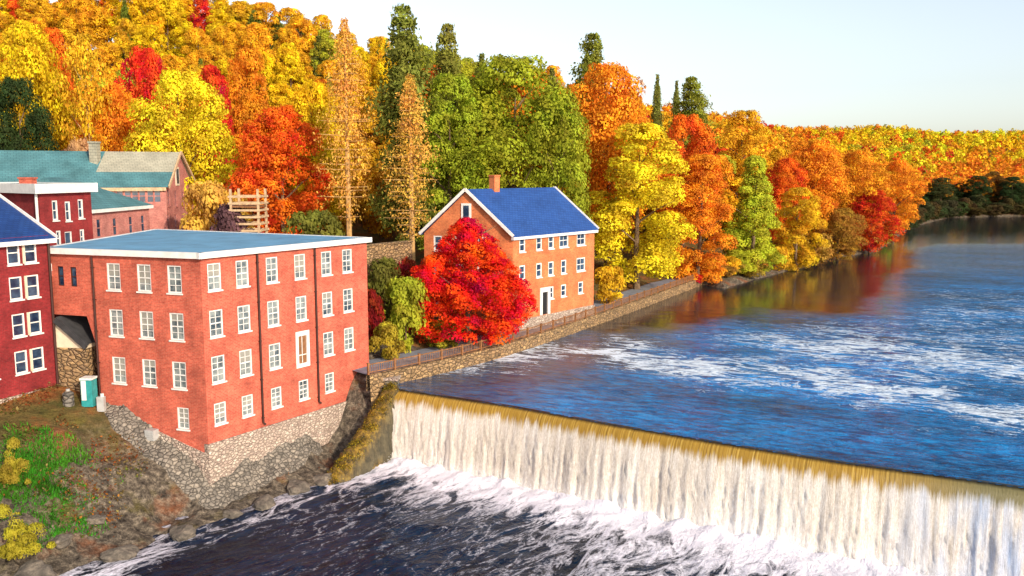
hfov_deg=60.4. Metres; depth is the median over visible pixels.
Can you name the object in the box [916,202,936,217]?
shrub
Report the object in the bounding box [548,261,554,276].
window
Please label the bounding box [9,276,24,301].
window
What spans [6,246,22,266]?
window
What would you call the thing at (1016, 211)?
shrub
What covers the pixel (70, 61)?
hillside tree
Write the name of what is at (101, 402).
meter cabinet
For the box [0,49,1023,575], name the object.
ground
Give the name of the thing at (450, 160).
leafy tree
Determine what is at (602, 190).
hillside tree
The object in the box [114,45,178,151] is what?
autumn tree
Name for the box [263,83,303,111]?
hillside tree
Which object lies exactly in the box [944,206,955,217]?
shrub
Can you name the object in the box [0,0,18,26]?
hillside tree
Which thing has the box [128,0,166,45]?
hillside tree
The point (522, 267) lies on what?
window
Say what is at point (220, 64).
hillside tree
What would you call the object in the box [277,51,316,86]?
hillside tree
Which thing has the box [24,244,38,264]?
window
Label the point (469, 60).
hillside tree
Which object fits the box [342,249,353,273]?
window
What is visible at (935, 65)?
sky
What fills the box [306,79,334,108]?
hillside tree
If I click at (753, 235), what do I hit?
leafy tree
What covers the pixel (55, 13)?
hillside tree
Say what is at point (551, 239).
window
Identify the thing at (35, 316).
window
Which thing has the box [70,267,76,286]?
window
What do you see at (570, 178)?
leafy tree
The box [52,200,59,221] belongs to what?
window
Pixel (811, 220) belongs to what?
autumn tree
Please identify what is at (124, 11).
spruce tree
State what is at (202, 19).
hillside tree
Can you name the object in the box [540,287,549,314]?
door
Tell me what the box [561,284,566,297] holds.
window
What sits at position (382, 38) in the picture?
hillside tree
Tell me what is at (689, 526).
spray
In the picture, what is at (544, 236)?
brick house
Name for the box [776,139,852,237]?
autumn tree
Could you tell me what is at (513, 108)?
hillside tree
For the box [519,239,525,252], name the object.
window
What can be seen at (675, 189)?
hillside tree
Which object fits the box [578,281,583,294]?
window
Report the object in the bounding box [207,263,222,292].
window
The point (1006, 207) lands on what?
shrub
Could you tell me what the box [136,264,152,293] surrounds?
window
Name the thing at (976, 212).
shrub
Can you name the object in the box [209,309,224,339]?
window
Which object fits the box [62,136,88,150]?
shrub
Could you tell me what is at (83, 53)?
autumn tree
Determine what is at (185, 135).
autumn tree
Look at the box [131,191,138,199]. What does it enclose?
window
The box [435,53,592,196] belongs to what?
leafy tree
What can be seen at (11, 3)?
hillside tree
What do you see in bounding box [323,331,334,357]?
window
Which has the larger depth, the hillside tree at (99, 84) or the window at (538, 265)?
the hillside tree at (99, 84)
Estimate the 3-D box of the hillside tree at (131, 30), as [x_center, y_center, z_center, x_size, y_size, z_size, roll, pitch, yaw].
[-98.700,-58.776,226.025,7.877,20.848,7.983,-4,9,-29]
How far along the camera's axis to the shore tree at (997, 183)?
418.25 m
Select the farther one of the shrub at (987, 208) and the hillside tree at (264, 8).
the shrub at (987, 208)
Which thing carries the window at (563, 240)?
in the brick house
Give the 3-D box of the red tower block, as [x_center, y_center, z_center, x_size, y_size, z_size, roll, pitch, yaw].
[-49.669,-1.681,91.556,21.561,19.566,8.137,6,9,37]
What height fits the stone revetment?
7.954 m
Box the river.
[384,216,1023,487]
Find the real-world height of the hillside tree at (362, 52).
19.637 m
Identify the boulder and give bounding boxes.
[13,559,56,575]
[51,533,72,548]
[85,514,105,524]
[100,544,138,562]
[169,524,195,541]
[223,509,242,518]
[252,494,275,510]
[287,479,309,494]
[312,473,333,485]
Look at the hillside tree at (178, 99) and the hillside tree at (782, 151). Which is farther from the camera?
the hillside tree at (782, 151)
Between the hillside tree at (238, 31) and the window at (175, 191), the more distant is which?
the hillside tree at (238, 31)
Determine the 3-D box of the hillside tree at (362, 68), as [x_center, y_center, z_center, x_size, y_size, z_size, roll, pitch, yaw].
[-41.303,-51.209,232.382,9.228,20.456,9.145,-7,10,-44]
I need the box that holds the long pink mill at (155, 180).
[0,141,195,229]
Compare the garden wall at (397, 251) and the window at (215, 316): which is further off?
the garden wall at (397, 251)
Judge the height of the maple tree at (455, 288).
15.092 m
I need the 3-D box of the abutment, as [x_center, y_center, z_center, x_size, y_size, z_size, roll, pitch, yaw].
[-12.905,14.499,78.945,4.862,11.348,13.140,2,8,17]
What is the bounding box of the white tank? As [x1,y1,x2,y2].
[62,389,74,406]
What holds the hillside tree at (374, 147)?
on the ground at (156, 499)
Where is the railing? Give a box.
[366,274,694,374]
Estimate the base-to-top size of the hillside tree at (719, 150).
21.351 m
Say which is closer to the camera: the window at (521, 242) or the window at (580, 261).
the window at (521, 242)
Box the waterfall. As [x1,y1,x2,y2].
[391,389,1023,575]
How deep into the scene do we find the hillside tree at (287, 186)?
164.98 m
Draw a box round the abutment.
[327,375,400,485]
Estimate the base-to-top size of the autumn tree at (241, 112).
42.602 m
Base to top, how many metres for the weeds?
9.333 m
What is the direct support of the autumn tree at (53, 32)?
on the ground at (156, 499)
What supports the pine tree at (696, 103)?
on the ground at (156, 499)
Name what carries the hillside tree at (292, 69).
on the ground at (156, 499)
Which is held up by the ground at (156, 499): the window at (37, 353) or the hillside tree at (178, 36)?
the hillside tree at (178, 36)
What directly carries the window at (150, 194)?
in the long pink mill at (155, 180)
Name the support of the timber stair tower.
on the ground at (156, 499)
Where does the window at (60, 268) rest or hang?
in the brick mill at (219, 354)
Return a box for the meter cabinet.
[96,393,105,411]
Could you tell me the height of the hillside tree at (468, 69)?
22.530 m
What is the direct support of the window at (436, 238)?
in the brick house
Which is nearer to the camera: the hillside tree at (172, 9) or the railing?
the railing
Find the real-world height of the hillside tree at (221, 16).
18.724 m
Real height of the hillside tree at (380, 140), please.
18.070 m
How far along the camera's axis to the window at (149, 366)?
70.27 m
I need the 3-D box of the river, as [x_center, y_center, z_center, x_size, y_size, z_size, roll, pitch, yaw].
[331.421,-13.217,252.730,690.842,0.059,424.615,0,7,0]
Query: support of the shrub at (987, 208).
on the ground at (156, 499)
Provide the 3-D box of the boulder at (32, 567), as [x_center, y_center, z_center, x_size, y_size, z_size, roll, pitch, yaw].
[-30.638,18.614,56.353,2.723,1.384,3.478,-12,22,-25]
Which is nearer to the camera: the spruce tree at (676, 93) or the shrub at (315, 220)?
the shrub at (315, 220)
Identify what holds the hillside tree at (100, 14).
on the ground at (156, 499)
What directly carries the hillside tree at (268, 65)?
on the ground at (156, 499)
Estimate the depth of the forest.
564.75 m
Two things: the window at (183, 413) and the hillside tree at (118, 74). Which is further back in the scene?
the hillside tree at (118, 74)
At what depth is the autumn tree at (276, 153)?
132.07 m
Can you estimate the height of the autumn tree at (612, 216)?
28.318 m
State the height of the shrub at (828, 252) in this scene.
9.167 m
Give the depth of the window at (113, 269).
70.21 m
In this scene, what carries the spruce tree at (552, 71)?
on the ground at (156, 499)
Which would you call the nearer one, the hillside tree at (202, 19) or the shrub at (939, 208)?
the hillside tree at (202, 19)
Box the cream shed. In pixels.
[53,315,98,391]
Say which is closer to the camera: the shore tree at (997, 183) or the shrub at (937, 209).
the shrub at (937, 209)
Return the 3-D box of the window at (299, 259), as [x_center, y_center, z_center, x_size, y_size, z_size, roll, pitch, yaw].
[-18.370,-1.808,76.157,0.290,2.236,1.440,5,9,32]
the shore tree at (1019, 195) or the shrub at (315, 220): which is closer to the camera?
the shrub at (315, 220)
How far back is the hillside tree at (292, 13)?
256.65 m
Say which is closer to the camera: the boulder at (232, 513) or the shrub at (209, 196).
the boulder at (232, 513)
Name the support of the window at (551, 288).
in the brick house
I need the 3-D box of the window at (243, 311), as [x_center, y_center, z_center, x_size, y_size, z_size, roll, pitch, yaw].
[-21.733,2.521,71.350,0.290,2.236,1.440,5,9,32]
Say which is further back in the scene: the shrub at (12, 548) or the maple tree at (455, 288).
the maple tree at (455, 288)
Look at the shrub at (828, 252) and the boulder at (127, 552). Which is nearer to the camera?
the boulder at (127, 552)
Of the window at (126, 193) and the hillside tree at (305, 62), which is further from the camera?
the hillside tree at (305, 62)
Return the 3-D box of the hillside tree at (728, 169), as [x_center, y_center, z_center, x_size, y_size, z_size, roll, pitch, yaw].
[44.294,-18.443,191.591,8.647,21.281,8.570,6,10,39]
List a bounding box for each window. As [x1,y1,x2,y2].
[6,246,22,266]
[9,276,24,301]
[11,313,27,338]
[14,350,29,375]
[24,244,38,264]
[27,274,41,299]
[29,310,43,335]
[32,347,46,372]
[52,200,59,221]
[56,230,60,244]
[58,266,63,285]
[65,201,72,221]
[65,231,71,242]
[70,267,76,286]
[78,199,84,219]
[80,229,83,240]
[96,218,101,237]
[106,263,121,291]
[109,309,124,337]
[112,217,117,235]
[112,357,126,385]
[124,191,130,197]
[129,216,132,232]
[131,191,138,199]
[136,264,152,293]
[138,191,146,202]
[139,311,154,339]
[141,214,144,230]
[141,359,157,387]
[146,191,153,202]
[154,191,161,202]
[166,265,182,294]
[167,189,170,206]
[167,214,169,228]
[169,313,184,342]
[171,361,187,390]
[174,190,176,207]
[174,214,176,229]
[175,167,179,185]
[176,407,189,431]
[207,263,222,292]
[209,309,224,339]
[211,355,226,385]
[214,401,228,426]
[236,260,250,288]
[237,305,252,333]
[239,349,253,378]
[242,394,254,418]
[266,257,279,284]
[267,300,280,327]
[269,343,282,370]
[271,386,283,409]
[294,254,306,280]
[295,296,308,322]
[299,379,310,401]
[321,251,332,276]
[322,291,333,317]
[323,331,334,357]
[325,372,335,393]
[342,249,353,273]
[343,288,354,313]
[344,327,355,352]
[434,236,441,251]
[461,203,470,217]
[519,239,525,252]
[519,265,524,279]
[536,238,542,250]
[536,263,542,278]
[548,237,554,249]
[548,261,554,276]
[548,286,554,299]
[559,235,569,248]
[561,260,566,274]
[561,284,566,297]
[576,234,585,246]
[576,257,585,272]
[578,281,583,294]
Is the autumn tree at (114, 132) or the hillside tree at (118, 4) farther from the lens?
the hillside tree at (118, 4)
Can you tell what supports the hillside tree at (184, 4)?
on the ground at (156, 499)
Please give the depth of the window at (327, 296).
79.42 m
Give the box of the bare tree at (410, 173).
[377,74,441,266]
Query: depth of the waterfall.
63.31 m
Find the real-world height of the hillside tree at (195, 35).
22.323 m
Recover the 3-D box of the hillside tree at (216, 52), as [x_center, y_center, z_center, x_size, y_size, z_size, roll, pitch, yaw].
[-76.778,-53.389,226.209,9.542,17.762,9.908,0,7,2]
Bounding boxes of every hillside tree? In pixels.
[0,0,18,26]
[0,11,15,31]
[0,12,14,44]
[6,0,32,23]
[15,0,58,28]
[18,16,47,44]
[43,1,66,43]
[54,28,79,77]
[58,0,94,47]
[61,0,101,36]
[68,57,108,105]
[74,0,116,48]
[75,59,106,112]
[93,41,126,116]
[98,0,117,42]
[103,0,145,38]
[112,18,139,74]
[112,63,155,100]
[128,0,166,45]
[128,24,169,65]
[145,0,193,52]
[152,54,187,79]
[156,82,188,121]
[165,0,203,38]
[167,25,206,67]
[178,64,217,123]
[180,27,213,77]
[187,0,217,40]
[201,44,229,103]
[202,9,238,45]
[206,0,229,42]
[207,60,242,96]
[209,25,240,62]
[223,0,255,40]
[223,22,255,60]
[237,22,274,87]
[248,52,281,99]
[251,2,281,41]
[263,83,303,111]
[265,95,290,134]
[272,28,299,70]
[275,42,305,97]
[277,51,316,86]
[278,7,307,34]
[278,17,317,74]
[278,153,311,226]
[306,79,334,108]
[308,39,341,75]
[309,29,338,46]
[310,14,335,43]
[314,60,350,106]
[324,154,363,233]
[334,98,357,143]
[335,32,358,55]
[337,91,364,140]
[342,54,371,105]
[343,140,378,226]
[347,46,372,85]
[349,119,381,162]
[350,85,376,133]
[351,166,395,242]
[357,90,394,122]
[360,108,380,139]
[365,52,387,86]
[366,37,386,61]
[367,145,387,209]
[369,36,390,55]
[371,57,396,88]
[378,129,395,149]
[378,135,389,146]
[409,54,436,66]
[414,44,437,60]
[421,66,436,102]
[457,60,480,83]
[463,57,476,66]
[498,88,521,115]
[499,80,539,114]
[503,101,531,117]
[505,150,544,187]
[543,65,565,87]
[552,158,593,212]
[591,161,617,258]
[620,149,642,249]
[639,155,654,232]
[648,111,671,132]
[655,150,703,244]
[704,154,738,241]
[707,154,735,242]
[713,147,726,153]
[719,177,758,241]
[765,165,786,231]
[766,147,798,166]
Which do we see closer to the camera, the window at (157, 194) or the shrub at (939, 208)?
the window at (157, 194)
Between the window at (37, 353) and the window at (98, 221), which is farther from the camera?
the window at (98, 221)
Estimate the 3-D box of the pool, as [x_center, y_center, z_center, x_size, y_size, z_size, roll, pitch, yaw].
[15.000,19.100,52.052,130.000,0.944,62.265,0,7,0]
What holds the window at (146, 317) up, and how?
in the brick mill at (219, 354)
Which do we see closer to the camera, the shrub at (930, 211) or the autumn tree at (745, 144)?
the autumn tree at (745, 144)
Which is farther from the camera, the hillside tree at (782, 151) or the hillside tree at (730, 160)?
the hillside tree at (782, 151)
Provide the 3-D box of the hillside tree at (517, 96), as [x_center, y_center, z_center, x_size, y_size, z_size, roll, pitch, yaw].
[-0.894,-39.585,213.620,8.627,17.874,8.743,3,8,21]
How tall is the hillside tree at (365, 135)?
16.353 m
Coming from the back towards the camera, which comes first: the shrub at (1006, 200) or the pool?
the shrub at (1006, 200)
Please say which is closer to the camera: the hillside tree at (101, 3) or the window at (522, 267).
the window at (522, 267)
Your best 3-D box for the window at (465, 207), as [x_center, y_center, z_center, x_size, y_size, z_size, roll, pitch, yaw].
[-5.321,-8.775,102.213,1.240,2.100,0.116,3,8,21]
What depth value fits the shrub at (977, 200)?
397.60 m
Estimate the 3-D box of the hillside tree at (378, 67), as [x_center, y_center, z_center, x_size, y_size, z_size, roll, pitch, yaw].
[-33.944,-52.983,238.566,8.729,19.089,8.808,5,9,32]
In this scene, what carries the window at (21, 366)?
in the crimson mill at (28, 356)
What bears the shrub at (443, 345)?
on the ground at (156, 499)
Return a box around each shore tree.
[902,185,935,203]
[928,177,958,201]
[941,184,964,201]
[954,183,969,201]
[962,176,992,206]
[984,171,1005,204]
[992,178,1012,202]
[993,176,1023,204]
[1013,186,1023,203]
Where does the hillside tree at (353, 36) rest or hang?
on the ground at (156, 499)
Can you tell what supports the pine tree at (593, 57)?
on the ground at (156, 499)
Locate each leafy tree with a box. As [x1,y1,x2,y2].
[0,76,59,150]
[416,72,488,249]
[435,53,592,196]
[517,92,592,219]
[720,155,787,272]
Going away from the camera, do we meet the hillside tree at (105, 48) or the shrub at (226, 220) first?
the shrub at (226, 220)
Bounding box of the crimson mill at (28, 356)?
[0,194,58,403]
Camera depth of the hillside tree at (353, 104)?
218.40 m
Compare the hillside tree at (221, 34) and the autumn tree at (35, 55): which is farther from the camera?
the hillside tree at (221, 34)
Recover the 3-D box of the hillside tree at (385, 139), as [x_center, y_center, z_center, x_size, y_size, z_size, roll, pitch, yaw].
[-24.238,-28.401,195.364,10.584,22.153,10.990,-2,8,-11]
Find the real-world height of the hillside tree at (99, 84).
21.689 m
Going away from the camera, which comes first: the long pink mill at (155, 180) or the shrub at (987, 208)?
the long pink mill at (155, 180)
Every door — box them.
[295,330,309,368]
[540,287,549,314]
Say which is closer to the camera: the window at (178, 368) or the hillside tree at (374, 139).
the window at (178, 368)
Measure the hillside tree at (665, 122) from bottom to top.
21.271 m
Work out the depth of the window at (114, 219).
104.21 m
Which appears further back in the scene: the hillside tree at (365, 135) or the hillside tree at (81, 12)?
the hillside tree at (81, 12)
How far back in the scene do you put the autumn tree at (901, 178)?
257.89 m
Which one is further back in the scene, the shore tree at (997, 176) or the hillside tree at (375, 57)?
the shore tree at (997, 176)
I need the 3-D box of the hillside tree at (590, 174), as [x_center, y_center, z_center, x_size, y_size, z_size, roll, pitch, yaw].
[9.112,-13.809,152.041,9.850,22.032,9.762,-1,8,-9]
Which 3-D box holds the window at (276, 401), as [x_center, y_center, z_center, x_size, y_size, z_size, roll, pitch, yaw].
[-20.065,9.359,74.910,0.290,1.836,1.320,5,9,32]
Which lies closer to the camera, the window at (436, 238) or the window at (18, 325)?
the window at (18, 325)
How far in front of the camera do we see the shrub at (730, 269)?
156.67 m
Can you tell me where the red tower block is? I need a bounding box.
[0,177,97,317]
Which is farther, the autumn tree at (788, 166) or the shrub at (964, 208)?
the shrub at (964, 208)
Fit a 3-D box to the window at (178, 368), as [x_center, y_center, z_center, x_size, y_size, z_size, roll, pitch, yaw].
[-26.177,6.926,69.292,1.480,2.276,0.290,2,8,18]
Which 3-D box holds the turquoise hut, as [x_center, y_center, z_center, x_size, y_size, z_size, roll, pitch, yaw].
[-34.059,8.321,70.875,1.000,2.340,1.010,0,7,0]
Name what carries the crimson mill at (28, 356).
on the ground at (156, 499)
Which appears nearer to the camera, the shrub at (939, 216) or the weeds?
the weeds
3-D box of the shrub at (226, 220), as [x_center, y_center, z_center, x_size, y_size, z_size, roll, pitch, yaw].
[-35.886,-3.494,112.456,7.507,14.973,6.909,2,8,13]
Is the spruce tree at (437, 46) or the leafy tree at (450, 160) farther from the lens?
the spruce tree at (437, 46)
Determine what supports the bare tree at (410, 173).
on the ground at (156, 499)
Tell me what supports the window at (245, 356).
in the brick mill at (219, 354)
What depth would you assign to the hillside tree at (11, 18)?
242.09 m
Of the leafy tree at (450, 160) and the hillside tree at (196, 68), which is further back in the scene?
the hillside tree at (196, 68)
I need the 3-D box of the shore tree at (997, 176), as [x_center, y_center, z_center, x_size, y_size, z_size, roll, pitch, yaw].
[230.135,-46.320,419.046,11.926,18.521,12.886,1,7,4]
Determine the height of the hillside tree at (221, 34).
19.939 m
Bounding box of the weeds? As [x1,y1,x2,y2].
[0,382,319,537]
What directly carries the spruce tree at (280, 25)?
on the ground at (156, 499)
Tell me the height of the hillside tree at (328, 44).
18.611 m
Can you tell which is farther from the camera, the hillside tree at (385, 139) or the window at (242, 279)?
the hillside tree at (385, 139)
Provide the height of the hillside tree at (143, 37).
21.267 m
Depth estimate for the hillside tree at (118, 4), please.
239.21 m
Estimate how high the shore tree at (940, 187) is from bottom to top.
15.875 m
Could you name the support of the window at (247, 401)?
in the brick mill at (219, 354)
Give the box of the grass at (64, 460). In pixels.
[0,421,122,550]
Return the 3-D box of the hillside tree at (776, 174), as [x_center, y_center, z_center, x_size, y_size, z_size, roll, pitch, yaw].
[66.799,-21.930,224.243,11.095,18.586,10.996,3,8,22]
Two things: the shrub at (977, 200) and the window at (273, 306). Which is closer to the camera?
the window at (273, 306)
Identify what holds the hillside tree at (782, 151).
on the ground at (156, 499)
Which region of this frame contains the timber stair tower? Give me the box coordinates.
[228,189,268,232]
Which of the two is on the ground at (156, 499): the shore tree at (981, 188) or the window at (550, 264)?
the shore tree at (981, 188)
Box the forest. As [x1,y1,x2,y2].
[643,103,1023,199]
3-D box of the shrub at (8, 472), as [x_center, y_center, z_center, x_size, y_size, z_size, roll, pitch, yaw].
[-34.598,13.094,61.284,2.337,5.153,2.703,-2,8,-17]
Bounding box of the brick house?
[418,175,598,330]
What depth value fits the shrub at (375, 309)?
89.61 m
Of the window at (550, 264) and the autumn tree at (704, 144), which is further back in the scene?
the autumn tree at (704, 144)
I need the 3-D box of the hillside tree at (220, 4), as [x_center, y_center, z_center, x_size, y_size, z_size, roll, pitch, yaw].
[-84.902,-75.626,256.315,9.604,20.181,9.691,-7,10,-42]
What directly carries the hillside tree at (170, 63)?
on the ground at (156, 499)
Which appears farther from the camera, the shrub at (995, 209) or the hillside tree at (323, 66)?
the shrub at (995, 209)
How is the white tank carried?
on the ground at (156, 499)
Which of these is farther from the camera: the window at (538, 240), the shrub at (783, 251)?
the shrub at (783, 251)
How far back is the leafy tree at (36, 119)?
131.29 m
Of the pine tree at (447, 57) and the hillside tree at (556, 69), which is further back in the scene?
the hillside tree at (556, 69)
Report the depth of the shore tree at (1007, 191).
408.54 m
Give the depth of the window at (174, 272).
68.40 m
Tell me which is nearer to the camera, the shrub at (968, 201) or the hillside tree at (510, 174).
the hillside tree at (510, 174)
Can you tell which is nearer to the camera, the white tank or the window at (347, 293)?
the white tank
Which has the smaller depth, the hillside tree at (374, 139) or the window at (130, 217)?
the window at (130, 217)
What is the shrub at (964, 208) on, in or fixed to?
on the ground at (156, 499)
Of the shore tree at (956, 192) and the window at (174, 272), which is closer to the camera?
the window at (174, 272)
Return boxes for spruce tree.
[116,0,134,58]
[198,58,210,92]
[246,9,270,49]
[269,16,284,73]
[309,36,326,80]
[434,42,439,58]
[474,52,488,77]
[545,67,559,90]
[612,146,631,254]
[649,73,666,135]
[670,80,679,118]
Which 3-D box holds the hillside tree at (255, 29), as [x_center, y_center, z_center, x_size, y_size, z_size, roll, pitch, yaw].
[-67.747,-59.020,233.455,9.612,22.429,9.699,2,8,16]
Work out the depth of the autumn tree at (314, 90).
153.53 m
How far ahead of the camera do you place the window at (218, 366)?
69.61 m
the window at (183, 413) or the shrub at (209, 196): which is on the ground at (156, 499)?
the shrub at (209, 196)
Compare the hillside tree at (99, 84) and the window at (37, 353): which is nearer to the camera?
the window at (37, 353)
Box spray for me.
[379,454,1006,575]
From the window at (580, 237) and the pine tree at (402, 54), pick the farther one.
the pine tree at (402, 54)
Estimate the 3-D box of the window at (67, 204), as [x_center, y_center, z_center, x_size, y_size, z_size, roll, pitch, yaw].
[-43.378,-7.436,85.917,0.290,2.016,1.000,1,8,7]
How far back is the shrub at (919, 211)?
328.33 m
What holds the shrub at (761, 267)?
on the ground at (156, 499)
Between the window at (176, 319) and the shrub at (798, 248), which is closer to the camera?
the window at (176, 319)
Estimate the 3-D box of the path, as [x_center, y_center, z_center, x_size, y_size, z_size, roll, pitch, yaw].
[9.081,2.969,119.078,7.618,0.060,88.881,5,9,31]
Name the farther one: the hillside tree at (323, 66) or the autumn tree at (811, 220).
the hillside tree at (323, 66)
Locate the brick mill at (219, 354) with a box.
[50,229,371,485]
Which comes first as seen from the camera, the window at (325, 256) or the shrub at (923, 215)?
the window at (325, 256)
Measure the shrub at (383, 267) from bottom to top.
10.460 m
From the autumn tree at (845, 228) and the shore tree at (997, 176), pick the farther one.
the shore tree at (997, 176)
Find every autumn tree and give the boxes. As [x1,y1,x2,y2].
[0,18,78,150]
[33,26,84,150]
[52,32,117,150]
[84,81,145,151]
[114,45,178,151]
[121,67,239,223]
[188,64,236,222]
[222,47,279,230]
[223,104,336,233]
[284,79,354,233]
[567,61,667,266]
[587,122,698,289]
[652,113,724,249]
[665,154,737,286]
[716,110,772,225]
[759,157,810,243]
[771,187,829,270]
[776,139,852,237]
[808,207,869,260]
[811,150,894,231]
[848,190,905,253]
[866,159,928,229]
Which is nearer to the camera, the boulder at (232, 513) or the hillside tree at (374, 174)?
the boulder at (232, 513)
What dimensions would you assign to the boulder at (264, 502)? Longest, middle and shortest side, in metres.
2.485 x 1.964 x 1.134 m
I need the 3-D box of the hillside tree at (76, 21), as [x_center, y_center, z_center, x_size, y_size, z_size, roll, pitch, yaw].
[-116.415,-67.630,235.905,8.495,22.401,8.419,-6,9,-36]
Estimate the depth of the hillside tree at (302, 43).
246.34 m
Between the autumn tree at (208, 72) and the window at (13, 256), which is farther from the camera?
the autumn tree at (208, 72)
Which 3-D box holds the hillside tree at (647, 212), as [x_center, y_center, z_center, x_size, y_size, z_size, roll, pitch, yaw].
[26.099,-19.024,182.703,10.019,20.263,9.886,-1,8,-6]
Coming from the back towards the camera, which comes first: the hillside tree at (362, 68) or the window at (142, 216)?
the hillside tree at (362, 68)
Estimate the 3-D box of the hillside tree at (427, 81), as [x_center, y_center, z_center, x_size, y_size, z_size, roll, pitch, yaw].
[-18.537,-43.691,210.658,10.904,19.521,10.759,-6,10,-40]
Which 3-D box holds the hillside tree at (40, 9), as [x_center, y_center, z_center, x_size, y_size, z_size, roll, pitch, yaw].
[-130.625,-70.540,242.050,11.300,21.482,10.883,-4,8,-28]
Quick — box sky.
[49,0,1023,133]
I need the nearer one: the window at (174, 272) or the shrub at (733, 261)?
the window at (174, 272)
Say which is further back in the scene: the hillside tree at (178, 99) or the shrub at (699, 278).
the hillside tree at (178, 99)
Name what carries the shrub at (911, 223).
on the ground at (156, 499)
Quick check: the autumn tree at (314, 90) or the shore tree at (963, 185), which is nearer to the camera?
the autumn tree at (314, 90)
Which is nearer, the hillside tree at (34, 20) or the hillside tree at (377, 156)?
the hillside tree at (377, 156)
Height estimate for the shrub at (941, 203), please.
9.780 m
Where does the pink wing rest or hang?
on the ground at (156, 499)
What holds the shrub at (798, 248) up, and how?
on the ground at (156, 499)
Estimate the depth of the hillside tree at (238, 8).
247.72 m
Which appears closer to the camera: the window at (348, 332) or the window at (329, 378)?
the window at (329, 378)
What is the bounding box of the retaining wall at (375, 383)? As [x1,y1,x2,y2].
[366,280,702,408]
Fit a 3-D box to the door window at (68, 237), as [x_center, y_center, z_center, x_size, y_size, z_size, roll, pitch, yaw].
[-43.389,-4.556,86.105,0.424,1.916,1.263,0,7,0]
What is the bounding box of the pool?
[59,457,930,575]
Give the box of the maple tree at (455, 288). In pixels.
[403,216,538,344]
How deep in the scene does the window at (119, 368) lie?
71.21 m
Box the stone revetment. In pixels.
[104,402,322,508]
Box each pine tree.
[313,17,376,235]
[364,3,451,270]
[423,23,473,204]
[566,32,616,186]
[665,76,717,151]
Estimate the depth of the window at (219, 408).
70.07 m
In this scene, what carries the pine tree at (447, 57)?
on the ground at (156, 499)
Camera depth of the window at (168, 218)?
124.82 m
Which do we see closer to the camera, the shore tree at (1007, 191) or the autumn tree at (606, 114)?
the autumn tree at (606, 114)
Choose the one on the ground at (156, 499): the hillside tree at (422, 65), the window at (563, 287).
the hillside tree at (422, 65)
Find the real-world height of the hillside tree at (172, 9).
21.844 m
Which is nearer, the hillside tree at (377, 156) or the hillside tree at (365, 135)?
the hillside tree at (377, 156)
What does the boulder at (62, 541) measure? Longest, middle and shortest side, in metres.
1.764 x 1.487 x 0.910 m
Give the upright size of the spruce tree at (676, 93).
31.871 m
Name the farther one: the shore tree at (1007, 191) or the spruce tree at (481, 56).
the shore tree at (1007, 191)
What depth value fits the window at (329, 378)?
80.37 m
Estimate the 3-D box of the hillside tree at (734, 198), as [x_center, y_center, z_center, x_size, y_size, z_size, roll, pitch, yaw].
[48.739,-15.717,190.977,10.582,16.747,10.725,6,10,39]
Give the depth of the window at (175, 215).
128.25 m
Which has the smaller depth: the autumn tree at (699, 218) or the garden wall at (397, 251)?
the garden wall at (397, 251)
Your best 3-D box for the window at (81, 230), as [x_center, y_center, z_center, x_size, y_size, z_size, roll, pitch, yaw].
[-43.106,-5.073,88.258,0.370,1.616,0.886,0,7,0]
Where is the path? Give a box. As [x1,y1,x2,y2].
[353,276,690,373]
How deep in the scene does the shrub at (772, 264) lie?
171.23 m
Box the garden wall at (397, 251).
[366,240,412,267]
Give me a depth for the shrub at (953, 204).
385.45 m
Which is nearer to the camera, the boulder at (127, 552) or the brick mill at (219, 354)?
the boulder at (127, 552)
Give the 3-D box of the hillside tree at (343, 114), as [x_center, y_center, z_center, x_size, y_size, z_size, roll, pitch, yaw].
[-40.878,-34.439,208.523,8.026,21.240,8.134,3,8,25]
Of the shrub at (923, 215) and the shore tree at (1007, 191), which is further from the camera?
the shore tree at (1007, 191)
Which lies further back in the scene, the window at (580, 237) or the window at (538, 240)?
the window at (580, 237)
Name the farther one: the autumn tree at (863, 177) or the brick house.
the autumn tree at (863, 177)
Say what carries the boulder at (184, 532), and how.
on the ground at (156, 499)
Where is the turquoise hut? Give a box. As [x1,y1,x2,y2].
[79,376,97,406]
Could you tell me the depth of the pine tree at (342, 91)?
124.48 m
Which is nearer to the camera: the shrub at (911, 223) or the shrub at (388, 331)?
the shrub at (388, 331)
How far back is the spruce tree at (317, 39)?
242.50 m
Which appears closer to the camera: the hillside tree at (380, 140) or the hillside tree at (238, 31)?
the hillside tree at (380, 140)
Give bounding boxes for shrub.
[0,437,30,484]
[0,503,56,560]
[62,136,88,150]
[177,179,254,230]
[209,203,257,232]
[282,208,344,235]
[367,256,400,322]
[367,289,384,344]
[369,321,405,359]
[378,276,431,353]
[394,256,415,278]
[423,320,464,348]
[594,265,626,303]
[684,261,714,278]
[687,273,703,282]
[715,264,738,276]
[721,256,741,274]
[727,249,749,274]
[736,257,769,277]
[761,256,775,270]
[764,246,792,270]
[787,246,801,263]
[801,233,834,263]
[906,222,918,229]
[913,208,922,218]
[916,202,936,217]
[920,208,926,223]
[929,201,942,219]
[929,202,938,219]
[932,211,943,218]
[935,201,948,215]
[944,200,961,217]
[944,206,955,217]
[957,202,969,216]
[958,197,977,214]
[967,206,986,216]
[968,195,988,213]
[977,205,991,214]
[987,204,1003,215]
[990,202,1013,213]
[1002,198,1018,213]
[1009,205,1023,213]
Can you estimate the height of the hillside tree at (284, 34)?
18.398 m
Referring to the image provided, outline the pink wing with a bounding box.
[37,177,153,238]
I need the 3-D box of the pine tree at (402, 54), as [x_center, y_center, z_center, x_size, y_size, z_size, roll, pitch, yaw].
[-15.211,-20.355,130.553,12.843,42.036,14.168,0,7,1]
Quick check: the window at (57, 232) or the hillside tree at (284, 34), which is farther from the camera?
the hillside tree at (284, 34)
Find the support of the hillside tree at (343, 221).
on the ground at (156, 499)

